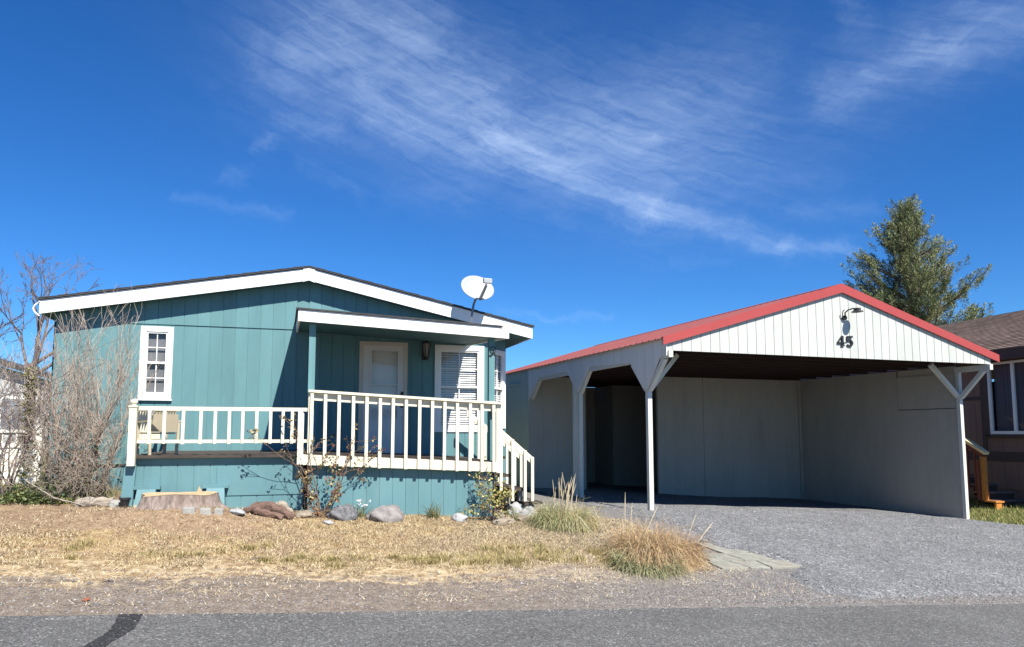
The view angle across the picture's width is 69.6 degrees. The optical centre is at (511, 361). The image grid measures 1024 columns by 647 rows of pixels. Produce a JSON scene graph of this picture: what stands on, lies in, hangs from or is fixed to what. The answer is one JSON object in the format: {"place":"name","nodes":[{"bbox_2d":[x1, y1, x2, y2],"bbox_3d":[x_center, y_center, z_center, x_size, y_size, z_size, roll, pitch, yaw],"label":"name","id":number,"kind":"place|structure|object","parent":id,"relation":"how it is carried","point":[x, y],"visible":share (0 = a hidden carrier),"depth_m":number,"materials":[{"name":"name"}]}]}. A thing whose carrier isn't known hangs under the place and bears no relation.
{"place":"outdoors","nodes":[
{"label":"outdoors","id":0,"kind":"place"},
{"bbox_2d":[1,481,121,504],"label":"green back lawn","id":1,"kind":"structure","parent":0,"point":[109,495],"depth_m":10.79,"materials":[{"name":"plant"}]},
{"bbox_2d":[420,502,442,518],"bbox_3d":[-1.137,2.106,10.599,0.477,0.320,0.424,-3,-6,27],"label":"iris clump","id":2,"kind":"object","parent":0,"point":[432,512],"visible":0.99,"depth_m":10.54,"materials":[{"name":"plant"}]},
{"bbox_2d":[0,453,1023,615],"bbox_3d":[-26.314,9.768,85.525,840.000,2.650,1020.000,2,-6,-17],"label":"ground","id":3,"kind":"structure","parent":0,"point":[168,523],"depth_m":7.95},
{"bbox_2d":[0,267,37,366],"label":"bare tree","id":4,"kind":"object","parent":3,"relation":"on","point":[1,326],"visible":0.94,"depth_m":14.52,"materials":[{"name":"brown plant"}]},
{"bbox_2d":[0,425,44,484],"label":"vinyl fence","id":5,"kind":"object","parent":3,"relation":"on","point":[5,474],"visible":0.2,"depth_m":11.96,"materials":[{"name":"white plastic"}]},
{"bbox_2d":[0,329,50,461],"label":"bare bush","id":6,"kind":"object","parent":3,"relation":"on","point":[13,410],"visible":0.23,"depth_m":12.79,"materials":[{"name":"brown plant"}]},
{"bbox_2d":[0,358,50,444],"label":"grey house","id":7,"kind":"structure","parent":3,"relation":"on","point":[16,366],"depth_m":28.56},
{"bbox_2d":[0,396,24,429],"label":"window","id":8,"kind":"structure","parent":7,"relation":"in","point":[1,399],"depth_m":28.46,"materials":[{"name":"white paint"}]},
{"bbox_2d":[15,365,46,478],"bbox_3d":[-7.368,0.910,11.220,0.406,1.758,0.479,-1,-6,12],"label":"climbing vine","id":9,"kind":"object","parent":3,"relation":"on","point":[30,391],"visible":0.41,"depth_m":11.19,"materials":[{"name":"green plant"}]},
{"bbox_2d":[24,479,85,506],"bbox_3d":[-5.836,1.672,9.392,0.902,0.340,0.026,-1,-6,10],"label":"stick","id":10,"kind":"object","parent":3,"relation":"on","point":[38,488],"visible":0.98,"depth_m":9.38,"materials":[{"name":"wood"}]},
{"bbox_2d":[0,322,119,497],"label":"bare bush","id":11,"kind":"object","parent":3,"relation":"on","point":[9,440],"visible":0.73,"depth_m":9.92,"materials":[{"name":"brown plant"}]},
{"bbox_2d":[0,441,121,505],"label":"evergreen shrub","id":12,"kind":"object","parent":3,"relation":"on","point":[28,497],"visible":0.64,"depth_m":9.59,"materials":[{"name":"green plant"}]},
{"bbox_2d":[0,251,125,443],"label":"bare tree","id":13,"kind":"object","parent":3,"relation":"on","point":[42,318],"visible":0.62,"depth_m":14.89,"materials":[{"name":"brown plant"}]},
{"bbox_2d":[0,400,151,504],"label":"dry brush","id":14,"kind":"object","parent":3,"relation":"on","point":[80,471],"visible":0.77,"depth_m":9.77,"materials":[{"name":"brown plant"}]},
{"bbox_2d":[21,283,164,500],"bbox_3d":[-5.880,0.385,10.257,1.603,3.193,2.022,4,-7,-39],"label":"bare shrub","id":15,"kind":"object","parent":3,"relation":"on","point":[75,404],"visible":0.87,"depth_m":10.30,"materials":[{"name":"plant"}]},
{"bbox_2d":[74,496,113,506],"bbox_3d":[-5.339,1.803,9.421,0.446,0.158,0.145,2,-6,-17],"label":"log","id":16,"kind":"object","parent":3,"relation":"on","point":[89,501],"visible":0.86,"depth_m":9.38,"materials":[{"name":"beige wood"}]},
{"bbox_2d":[108,499,120,507],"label":"rock","id":17,"kind":"object","parent":3,"relation":"on","point":[113,503],"visible":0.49,"depth_m":9.36,"materials":[{"name":"stone"}]},
{"bbox_2d":[119,497,130,507],"bbox_3d":[-4.916,1.794,9.348,0.140,0.125,0.136,2,-6,-17],"label":"plant pot","id":18,"kind":"object","parent":3,"relation":"on","point":[124,501],"visible":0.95,"depth_m":9.31,"materials":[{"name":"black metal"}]},
{"bbox_2d":[135,486,228,509],"bbox_3d":[-4.248,1.839,9.452,1.254,0.465,0.871,2,-6,-17],"label":"tree stump","id":19,"kind":"object","parent":3,"relation":"on","point":[198,499],"visible":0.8,"depth_m":9.18,"materials":[{"name":"brown wood"}]},
{"bbox_2d":[182,507,194,513],"bbox_3d":[-3.990,1.849,9.086,0.157,0.110,0.107,2,-6,-17],"label":"edging block","id":20,"kind":"object","parent":3,"relation":"on","point":[188,510],"depth_m":9.04,"materials":[{"name":"concrete"}]},
{"bbox_2d":[199,508,211,514],"bbox_3d":[-3.814,1.875,9.158,0.147,0.110,0.107,2,-6,-17],"label":"edging block","id":21,"kind":"object","parent":3,"relation":"on","point":[206,511],"depth_m":9.12,"materials":[{"name":"concrete"}]},
{"bbox_2d":[213,508,222,514],"bbox_3d":[-3.680,1.892,9.229,0.117,0.110,0.107,2,-6,-17],"label":"edging block","id":22,"kind":"object","parent":3,"relation":"on","point":[218,511],"depth_m":9.19,"materials":[{"name":"concrete"}]},
{"bbox_2d":[229,509,245,514],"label":"rock","id":23,"kind":"object","parent":3,"relation":"on","point":[237,511],"visible":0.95,"depth_m":9.30,"materials":[{"name":"white stone"}]},
{"bbox_2d":[242,505,283,519],"bbox_3d":[-3.220,1.965,9.514,0.537,0.209,0.111,0,-6,0],"label":"driftwood","id":24,"kind":"object","parent":3,"relation":"on","point":[258,510],"visible":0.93,"depth_m":9.49,"materials":[{"name":"brown wood"}]},
{"bbox_2d":[250,501,293,519],"bbox_3d":[-3.145,1.957,9.639,0.602,0.261,0.152,0,-6,-1],"label":"driftwood","id":25,"kind":"object","parent":3,"relation":"on","point":[271,506],"visible":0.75,"depth_m":9.60,"materials":[{"name":"brown wood"}]},
{"bbox_2d":[32,266,534,490],"bbox_3d":[-5.846,1.436,20.072,8.317,4.799,15.705,2,-6,-17],"label":"manufactured home","id":26,"kind":"object","parent":3,"relation":"on","point":[234,340],"visible":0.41,"depth_m":12.77,"materials":[{"name":"teal paint"}]},
{"bbox_2d":[137,326,173,400],"bbox_3d":[-5.930,0.031,12.266,0.540,1.235,0.125,2,-6,-17],"label":"window","id":27,"kind":"structure","parent":26,"relation":"in","point":[157,341],"depth_m":12.28,"materials":[{"name":"white paint"}]},
{"bbox_2d":[362,345,403,453],"bbox_3d":[-2.321,0.698,13.272,0.725,1.980,0.107,2,-6,-17],"label":"storm door","id":28,"kind":"structure","parent":26,"relation":"in","point":[367,370],"depth_m":13.27,"materials":[{"name":"paint"}]},
{"bbox_2d":[371,351,397,417],"bbox_3d":[-2.356,0.709,13.379,0.720,1.980,0.042,2,-6,-17],"label":"inner door","id":29,"kind":"structure","parent":26,"relation":"in","point":[384,363],"depth_m":13.41,"materials":[{"name":"paint"}]},
{"bbox_2d":[422,341,430,359],"bbox_3d":[-1.575,-0.203,13.510,0.174,0.340,0.195,2,-6,-17],"label":"wall lantern","id":30,"kind":"object","parent":26,"relation":"attached to","point":[426,346],"depth_m":13.45,"materials":[{"name":"black metal"}]},
{"bbox_2d":[434,345,483,431],"bbox_3d":[-0.991,0.506,13.757,0.940,1.613,0.107,2,-6,-17],"label":"window","id":31,"kind":"structure","parent":26,"relation":"in","point":[478,351],"depth_m":13.78,"materials":[{"name":"white paint"}]},
{"bbox_2d":[495,350,505,428],"bbox_3d":[-0.301,0.535,14.231,0.107,1.510,0.575,-3,-6,27],"label":"window","id":32,"kind":"structure","parent":26,"relation":"in","point":[502,354],"depth_m":14.40,"materials":[{"name":"white paint"}]},
{"bbox_2d":[276,501,292,511],"bbox_3d":[-3.086,1.945,9.816,0.334,0.178,0.104,1,-6,-9],"label":"driftwood","id":33,"kind":"object","parent":3,"relation":"on","point":[285,504],"visible":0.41,"depth_m":9.79,"materials":[{"name":"beige wood"}]},
{"bbox_2d":[294,510,314,517],"bbox_3d":[-2.785,2.063,9.892,0.270,0.140,0.216,0,-6,-4],"label":"rock","id":34,"kind":"object","parent":3,"relation":"on","point":[304,514],"visible":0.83,"depth_m":9.82,"materials":[{"name":"beige stone"}]},
{"bbox_2d":[247,413,385,517],"bbox_3d":[-2.634,1.416,10.008,1.279,1.439,1.467,-3,-6,30],"label":"rose bush","id":35,"kind":"object","parent":3,"relation":"on","point":[305,480],"visible":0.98,"depth_m":10.01,"materials":[{"name":"brown plant"}]},
{"bbox_2d":[323,520,333,524],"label":"rock","id":36,"kind":"object","parent":3,"relation":"on","point":[328,522],"visible":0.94,"depth_m":9.63,"materials":[{"name":"white stone"}]},
{"bbox_2d":[121,307,541,516],"bbox_3d":[-2.499,1.011,11.705,6.210,3.636,2.891,2,-6,-17],"label":"porch","id":37,"kind":"object","parent":3,"relation":"on","point":[408,484],"visible":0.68,"depth_m":10.52,"materials":[{"name":"white wood"}]},
{"bbox_2d":[136,410,180,454],"bbox_3d":[-4.870,0.969,10.144,0.433,0.622,0.437,-4,-7,38],"label":"patio chair","id":38,"kind":"object","parent":37,"relation":"on","point":[172,424],"visible":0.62,"depth_m":10.08,"materials":[{"name":"beige plastic"}]},
{"bbox_2d":[461,276,493,322],"bbox_3d":[-0.585,-1.064,13.208,0.628,1.085,0.585,2,-6,-17],"label":"satellite dish","id":39,"kind":"object","parent":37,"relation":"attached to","point":[477,287],"visible":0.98,"depth_m":13.37,"materials":[{"name":"paint"}]},
{"bbox_2d":[326,503,357,520],"bbox_3d":[-2.321,2.114,10.054,0.425,0.334,0.384,1,-6,-10],"label":"boulder","id":40,"kind":"object","parent":3,"relation":"on","point":[346,512],"visible":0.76,"depth_m":9.95,"materials":[{"name":"grey stone"}]},
{"bbox_2d":[0,503,714,576],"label":"dry lawn grass","id":41,"kind":"structure","parent":3,"relation":"on","point":[485,530],"depth_m":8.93,"materials":[{"name":"plant"}]},
{"bbox_2d":[353,499,370,517],"bbox_3d":[-2.110,2.046,10.291,0.453,0.292,0.436,2,-6,-17],"label":"iris clump","id":42,"kind":"object","parent":3,"relation":"on","point":[360,512],"visible":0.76,"depth_m":10.23,"materials":[{"name":"plant"}]},
{"bbox_2d":[366,505,403,522],"bbox_3d":[-1.774,2.190,10.287,0.571,0.374,0.425,3,-6,-28],"label":"boulder","id":43,"kind":"object","parent":3,"relation":"on","point":[388,513],"visible":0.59,"depth_m":10.15,"materials":[{"name":"grey stone"}]},
{"bbox_2d":[0,546,813,605],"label":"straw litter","id":44,"kind":"object","parent":3,"relation":"on","point":[89,570],"visible":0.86,"depth_m":7.76,"materials":[{"name":"beige plant"}]},
{"bbox_2d":[451,513,467,521],"bbox_3d":[-0.758,2.261,10.581,0.236,0.175,0.209,1,-6,-15],"label":"rock","id":45,"kind":"object","parent":3,"relation":"on","point":[460,517],"visible":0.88,"depth_m":10.51,"materials":[{"name":"white stone"}]},
{"bbox_2d":[459,456,522,519],"bbox_3d":[-0.293,1.860,10.809,0.969,0.945,0.657,2,-6,-17],"label":"spirea shrub","id":46,"kind":"object","parent":3,"relation":"on","point":[491,498],"visible":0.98,"depth_m":10.74,"materials":[{"name":"green plant"}]},
{"bbox_2d":[492,510,504,519],"bbox_3d":[-0.183,2.306,10.876,0.241,0.230,0.200,-4,-7,33],"label":"rock","id":47,"kind":"object","parent":3,"relation":"on","point":[502,515],"visible":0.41,"depth_m":10.80,"materials":[{"name":"beige stone"}]},
{"bbox_2d":[492,517,515,524],"bbox_3d":[-0.107,2.327,10.685,0.445,0.135,0.208,5,-7,-41],"label":"rock","id":48,"kind":"object","parent":3,"relation":"on","point":[504,521],"visible":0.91,"depth_m":10.59,"materials":[{"name":"beige stone"}]},
{"bbox_2d":[0,565,1023,613],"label":"roadside grit","id":49,"kind":"object","parent":3,"relation":"on","point":[997,598],"visible":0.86,"depth_m":7.78,"materials":[{"name":"gravel"}]},
{"bbox_2d":[505,504,521,520],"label":"iris clump","id":50,"kind":"object","parent":3,"relation":"on","point":[517,516],"visible":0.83,"depth_m":10.81,"materials":[{"name":"plant"}]},
{"bbox_2d":[507,502,522,515],"bbox_3d":[0.036,2.335,11.396,0.250,0.321,0.264,-3,-6,30],"label":"rock","id":51,"kind":"object","parent":3,"relation":"on","point":[518,506],"visible":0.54,"depth_m":11.32,"materials":[{"name":"white stone"}]},
{"bbox_2d":[514,515,526,520],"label":"rock","id":52,"kind":"object","parent":3,"relation":"on","point":[522,517],"visible":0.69,"depth_m":10.86,"materials":[{"name":"beige stone"}]},
{"bbox_2d":[520,504,536,516],"bbox_3d":[0.225,2.348,11.493,0.327,0.351,0.276,-2,-6,22],"label":"rock","id":53,"kind":"object","parent":3,"relation":"on","point":[527,507],"visible":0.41,"depth_m":11.39,"materials":[{"name":"white stone"}]},
{"bbox_2d":[403,537,703,565],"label":"green tinged tufts","id":54,"kind":"object","parent":3,"relation":"on","point":[499,554],"visible":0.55,"depth_m":9.05,"materials":[{"name":"plant"}]},
{"bbox_2d":[514,473,607,535],"bbox_3d":[0.752,2.073,10.882,1.612,0.876,1.462,-1,-6,13],"label":"grass clump","id":55,"kind":"object","parent":3,"relation":"on","point":[562,517],"visible":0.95,"depth_m":10.63,"materials":[{"name":"plant"}]},
{"bbox_2d":[575,498,721,582],"bbox_3d":[1.853,2.192,9.544,2.100,0.959,1.997,2,-6,-17],"label":"dry grass clump","id":56,"kind":"object","parent":3,"relation":"on","point":[667,554],"visible":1,"depth_m":9.24,"materials":[{"name":"plant"}]},
{"bbox_2d":[701,552,743,560],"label":"stepping slab","id":57,"kind":"structure","parent":3,"relation":"on","point":[720,557],"depth_m":9.79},
{"bbox_2d":[696,542,748,553],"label":"stepping slab","id":58,"kind":"structure","parent":3,"relation":"on","point":[712,547],"depth_m":10.24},
{"bbox_2d":[708,561,748,569],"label":"stepping slab","id":59,"kind":"structure","parent":3,"relation":"on","point":[728,565],"depth_m":9.44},
{"bbox_2d":[727,553,772,560],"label":"stepping slab","id":60,"kind":"structure","parent":3,"relation":"on","point":[749,557],"depth_m":9.98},
{"bbox_2d":[731,561,770,568],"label":"stepping slab","id":61,"kind":"structure","parent":3,"relation":"on","point":[754,565],"depth_m":9.58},
{"bbox_2d":[506,283,999,518],"bbox_3d":[4.753,1.504,19.463,8.300,5.146,10.923,2,-6,-20],"label":"carport","id":62,"kind":"object","parent":3,"relation":"on","point":[720,405],"visible":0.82,"depth_m":18.92,"materials":[{"name":"white metal"}]},
{"bbox_2d":[837,336,852,346],"bbox_3d":[6.569,-0.407,14.513,0.392,0.213,0.020,2,-6,-20],"label":"house number","id":63,"kind":"object","parent":62,"relation":"attached to","point":[842,342],"visible":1,"depth_m":14.49,"materials":[{"name":"black metal"}]},
{"bbox_2d":[842,308,863,319],"bbox_3d":[6.697,-0.938,14.456,0.406,0.220,0.215,-5,-7,42],"label":"barn lamp","id":64,"kind":"object","parent":62,"relation":"attached to","point":[855,310],"visible":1,"depth_m":14.46,"materials":[{"name":"black metal"}]},
{"bbox_2d":[508,482,1023,598],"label":"gravel drive","id":65,"kind":"structure","parent":3,"relation":"on","point":[606,493],"depth_m":11.54,"materials":[{"name":"grey gravel"}]},
{"bbox_2d":[561,502,1023,601],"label":"gravel stones","id":66,"kind":"object","parent":65,"relation":"on","point":[871,530],"visible":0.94,"depth_m":11.38,"materials":[{"name":"grey gravel"}]},
{"bbox_2d":[757,560,801,568],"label":"stepping slab","id":67,"kind":"structure","parent":3,"relation":"on","point":[777,564],"depth_m":9.74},
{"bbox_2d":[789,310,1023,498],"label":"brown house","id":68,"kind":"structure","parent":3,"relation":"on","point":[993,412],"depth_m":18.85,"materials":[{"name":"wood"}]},
{"bbox_2d":[981,359,1023,437],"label":"window","id":69,"kind":"structure","parent":68,"relation":"in","point":[1009,378],"depth_m":18.57,"materials":[{"name":"glass"}]},
{"bbox_2d":[840,193,994,325],"bbox_3d":[17.621,-0.799,32.442,7.944,13.438,8.226,3,-6,-29],"label":"juniper tree","id":70,"kind":"object","parent":3,"relation":"on","point":[903,227],"visible":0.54,"depth_m":31.64,"materials":[{"name":"green plant"}]},
{"bbox_2d":[965,437,1023,508],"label":"entry steps","id":71,"kind":"structure","parent":3,"relation":"on","point":[985,491],"depth_m":17.86,"materials":[{"name":"brown paint"}]},
{"bbox_2d":[968,496,1023,524],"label":"green side lawn","id":72,"kind":"structure","parent":3,"relation":"on","point":[1004,521],"depth_m":16.88,"materials":[{"name":"plant"}]},
{"bbox_2d":[0,604,1023,646],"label":"road","id":73,"kind":"structure","parent":0,"point":[976,625],"depth_m":6.51,"materials":[{"name":"grey asphalt"}]},
{"bbox_2d":[83,614,141,646],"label":"road patch","id":74,"kind":"object","parent":73,"relation":"on","point":[121,626],"visible":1,"depth_m":5.71,"materials":[{"name":"grey asphalt"}]},
{"bbox_2d":[0,603,1019,622],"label":"road edge grit","id":75,"kind":"object","parent":73,"relation":"on","point":[505,611],"visible":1,"depth_m":7.04,"materials":[{"name":"gravel"}]},
{"bbox_2d":[0,0,1023,387],"label":"sky","id":76,"kind":"structure","parent":0,"point":[614,169],"materials":[{"name":"blue"}]},
{"bbox_2d":[514,491,522,500],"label":"concrete block","id":77,"kind":"structure","parent":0,"point":[518,495],"depth_m":11.61,"materials":[{"name":"grey concrete"}]}
]}

